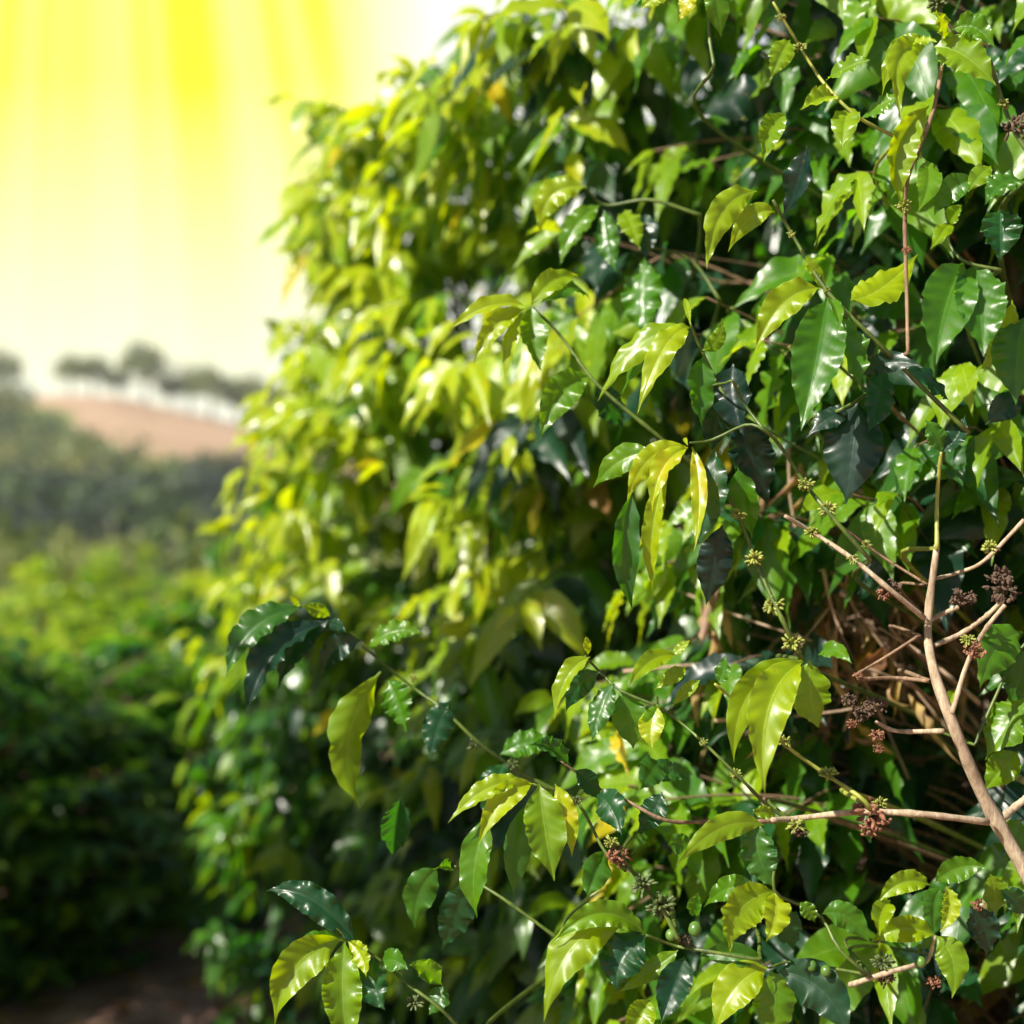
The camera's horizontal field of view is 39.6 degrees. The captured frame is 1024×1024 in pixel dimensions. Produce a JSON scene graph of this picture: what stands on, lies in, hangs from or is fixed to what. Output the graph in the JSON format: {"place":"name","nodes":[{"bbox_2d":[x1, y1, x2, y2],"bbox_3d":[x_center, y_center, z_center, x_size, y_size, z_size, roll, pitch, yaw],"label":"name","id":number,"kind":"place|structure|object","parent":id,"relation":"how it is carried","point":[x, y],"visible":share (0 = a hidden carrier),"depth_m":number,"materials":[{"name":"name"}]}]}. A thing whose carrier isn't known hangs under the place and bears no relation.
{"place":"outdoors","nodes":[
{"label":"outdoors","id":0,"kind":"place"},
{"bbox_2d":[0,0,777,444],"label":"sky","id":1,"kind":"structure","parent":0,"point":[143,164],"materials":[{"name":"yellow"}]},
{"bbox_2d":[0,395,966,1023],"bbox_3d":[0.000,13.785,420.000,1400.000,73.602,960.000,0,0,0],"label":"ground","id":2,"kind":"structure","parent":0,"point":[154,991],"depth_m":4.73,"materials":[{"name":"brown soil"}]},
{"bbox_2d":[0,343,24,396],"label":"ridge tree","id":3,"kind":"object","parent":2,"relation":"on","point":[10,368],"visible":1,"depth_m":266.65,"materials":[{"name":"green plant"}]},
{"bbox_2d":[0,627,33,659],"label":"coffee shrub","id":4,"kind":"object","parent":2,"relation":"on","point":[3,633],"visible":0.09,"depth_m":10.90,"materials":[{"name":"green plant"}]},
{"bbox_2d":[0,570,97,666],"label":"coffee shrub","id":5,"kind":"object","parent":2,"relation":"on","point":[17,596],"visible":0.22,"depth_m":22.64,"materials":[{"name":"green plant"}]},
{"bbox_2d":[50,351,89,394],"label":"ridge tree","id":6,"kind":"object","parent":2,"relation":"on","point":[70,363],"visible":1,"depth_m":260.98,"materials":[{"name":"green plant"}]},
{"bbox_2d":[0,555,161,696],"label":"coffee shrub","id":7,"kind":"object","parent":2,"relation":"on","point":[88,579],"visible":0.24,"depth_m":15.85,"materials":[{"name":"green plant"}]},
{"bbox_2d":[68,353,115,395],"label":"ridge tree","id":8,"kind":"object","parent":2,"relation":"on","point":[94,368],"visible":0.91,"depth_m":264.61,"materials":[{"name":"green plant"}]},
{"bbox_2d":[5,602,189,708],"bbox_3d":[-2.941,1.270,10.825,2.098,1.160,1.804,0,0,6],"label":"coffee shrub","id":9,"kind":"object","parent":2,"relation":"on","point":[76,623],"visible":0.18,"depth_m":10.53,"materials":[{"name":"green plant"}]},
{"bbox_2d":[0,635,206,1005],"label":"coffee shrub","id":10,"kind":"object","parent":2,"relation":"on","point":[17,682],"visible":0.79,"depth_m":4.41,"materials":[{"name":"green plant"}]},
{"bbox_2d":[47,546,178,680],"bbox_3d":[-6.236,1.835,23.200,2.226,2.557,1.914,0,0,33],"label":"coffee shrub","id":11,"kind":"object","parent":2,"relation":"on","point":[142,553],"visible":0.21,"depth_m":23.09,"materials":[{"name":"green plant"}]},
{"bbox_2d":[100,365,133,396],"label":"ridge tree","id":12,"kind":"object","parent":2,"relation":"on","point":[122,380],"visible":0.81,"depth_m":271.03,"materials":[{"name":"green plant"}]},
{"bbox_2d":[0,652,269,999],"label":"coffee shrub","id":13,"kind":"object","parent":2,"relation":"on","point":[179,911],"visible":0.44,"depth_m":4.66,"materials":[{"name":"green plant"}]},
{"bbox_2d":[0,377,292,521],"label":"wood","id":14,"kind":"object","parent":2,"relation":"on","point":[68,443],"visible":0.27,"depth_m":183.40,"materials":[{"name":"green plant"}]},
{"bbox_2d":[117,335,175,402],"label":"ridge tree","id":15,"kind":"object","parent":2,"relation":"on","point":[149,357],"visible":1,"depth_m":262.67,"materials":[{"name":"green plant"}]},
{"bbox_2d":[0,770,301,1022],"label":"leaf litter","id":16,"kind":"object","parent":2,"relation":"on","point":[131,977],"visible":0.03,"depth_m":4.45,"materials":[{"name":"brown plant"}]},
{"bbox_2d":[21,634,306,918],"bbox_3d":[-1.435,1.044,5.481,1.462,1.146,1.384,0,0,-18],"label":"coffee shrub","id":17,"kind":"object","parent":2,"relation":"on","point":[125,650],"visible":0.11,"depth_m":5.35,"materials":[{"name":"green plant"}]},
{"bbox_2d":[155,376,186,408],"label":"ridge tree","id":18,"kind":"object","parent":2,"relation":"on","point":[159,387],"visible":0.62,"depth_m":268.90,"materials":[{"name":"green plant"}]},
{"bbox_2d":[0,449,357,560],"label":"wood","id":19,"kind":"object","parent":2,"relation":"on","point":[81,500],"visible":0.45,"depth_m":115.66,"materials":[{"name":"green plant"}]},
{"bbox_2d":[166,361,208,413],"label":"ridge tree","id":20,"kind":"object","parent":2,"relation":"on","point":[178,384],"visible":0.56,"depth_m":265.20,"materials":[{"name":"green plant"}]},
{"bbox_2d":[0,485,390,678],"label":"wood","id":21,"kind":"object","parent":2,"relation":"on","point":[182,554],"visible":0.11,"depth_m":44.62,"materials":[{"name":"green plant"}]},
{"bbox_2d":[161,563,258,648],"bbox_3d":[-4.677,1.912,22.896,2.134,2.194,2.298,0,0,-3],"label":"coffee shrub","id":22,"kind":"object","parent":2,"relation":"on","point":[234,570],"visible":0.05,"depth_m":22.77,"materials":[{"name":"green plant"}]},
{"bbox_2d":[141,573,280,653],"bbox_3d":[-3.200,1.446,15.722,1.966,1.626,2.117,0,0,-25],"label":"coffee shrub","id":23,"kind":"object","parent":2,"relation":"on","point":[201,589],"visible":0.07,"depth_m":15.63,"materials":[{"name":"green plant"}]},
{"bbox_2d":[184,361,239,419],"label":"ridge tree","id":24,"kind":"object","parent":2,"relation":"on","point":[201,382],"visible":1,"depth_m":260.78,"materials":[{"name":"green plant"}]},
{"bbox_2d":[215,375,257,424],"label":"ridge tree","id":25,"kind":"object","parent":2,"relation":"on","point":[233,401],"visible":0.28,"depth_m":267.31,"materials":[{"name":"green plant"}]},
{"bbox_2d":[88,576,390,854],"bbox_3d":[-1.260,0.951,6.333,1.529,1.334,1.632,0,0,24],"label":"coffee shrub","id":26,"kind":"object","parent":2,"relation":"on","point":[189,617],"visible":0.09,"depth_m":6.14,"materials":[{"name":"green plant"}]},
{"bbox_2d":[234,368,286,427],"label":"ridge tree","id":27,"kind":"object","parent":2,"relation":"on","point":[251,389],"visible":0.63,"depth_m":262.50,"materials":[{"name":"green plant"}]},
{"bbox_2d":[265,386,302,406],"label":"ridge tree","id":28,"kind":"object","parent":2,"relation":"on","point":[283,393],"visible":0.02,"depth_m":266.33,"materials":[{"name":"green plant"}]},
{"bbox_2d":[339,560,370,657],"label":"coffee shrub","id":29,"kind":"object","parent":2,"relation":"on","point":[352,599],"visible":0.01,"depth_m":22.64,"materials":[{"name":"green plant"}]},
{"bbox_2d":[147,21,567,1023],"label":"coffee shrub","id":30,"kind":"object","parent":2,"relation":"on","point":[351,263],"visible":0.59,"depth_m":3.27,"materials":[{"name":"green plant"}]},
{"bbox_2d":[225,0,979,1023],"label":"coffee shrub","id":31,"kind":"object","parent":2,"relation":"on","point":[503,898],"visible":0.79,"depth_m":2.29,"materials":[{"name":"green plant"}]},
{"bbox_2d":[453,109,944,869],"bbox_3d":[0.472,0.271,4.355,1.796,3.066,1.682,0,0,-34],"label":"coffee shrub","id":32,"kind":"object","parent":2,"relation":"on","point":[603,567],"visible":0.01,"depth_m":4.00,"materials":[{"name":"green plant"}]},
{"bbox_2d":[512,0,1023,1023],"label":"coffee shrub","id":33,"kind":"object","parent":2,"relation":"on","point":[902,476],"visible":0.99,"depth_m":1.72,"materials":[{"name":"green plant"}]},
{"bbox_2d":[561,11,1003,946],"bbox_3d":[1.040,0.263,3.280,1.770,3.132,1.675,0,0,31],"label":"coffee shrub","id":34,"kind":"object","parent":2,"relation":"on","point":[771,245],"visible":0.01,"depth_m":3.08,"materials":[{"name":"green plant"}]}
]}

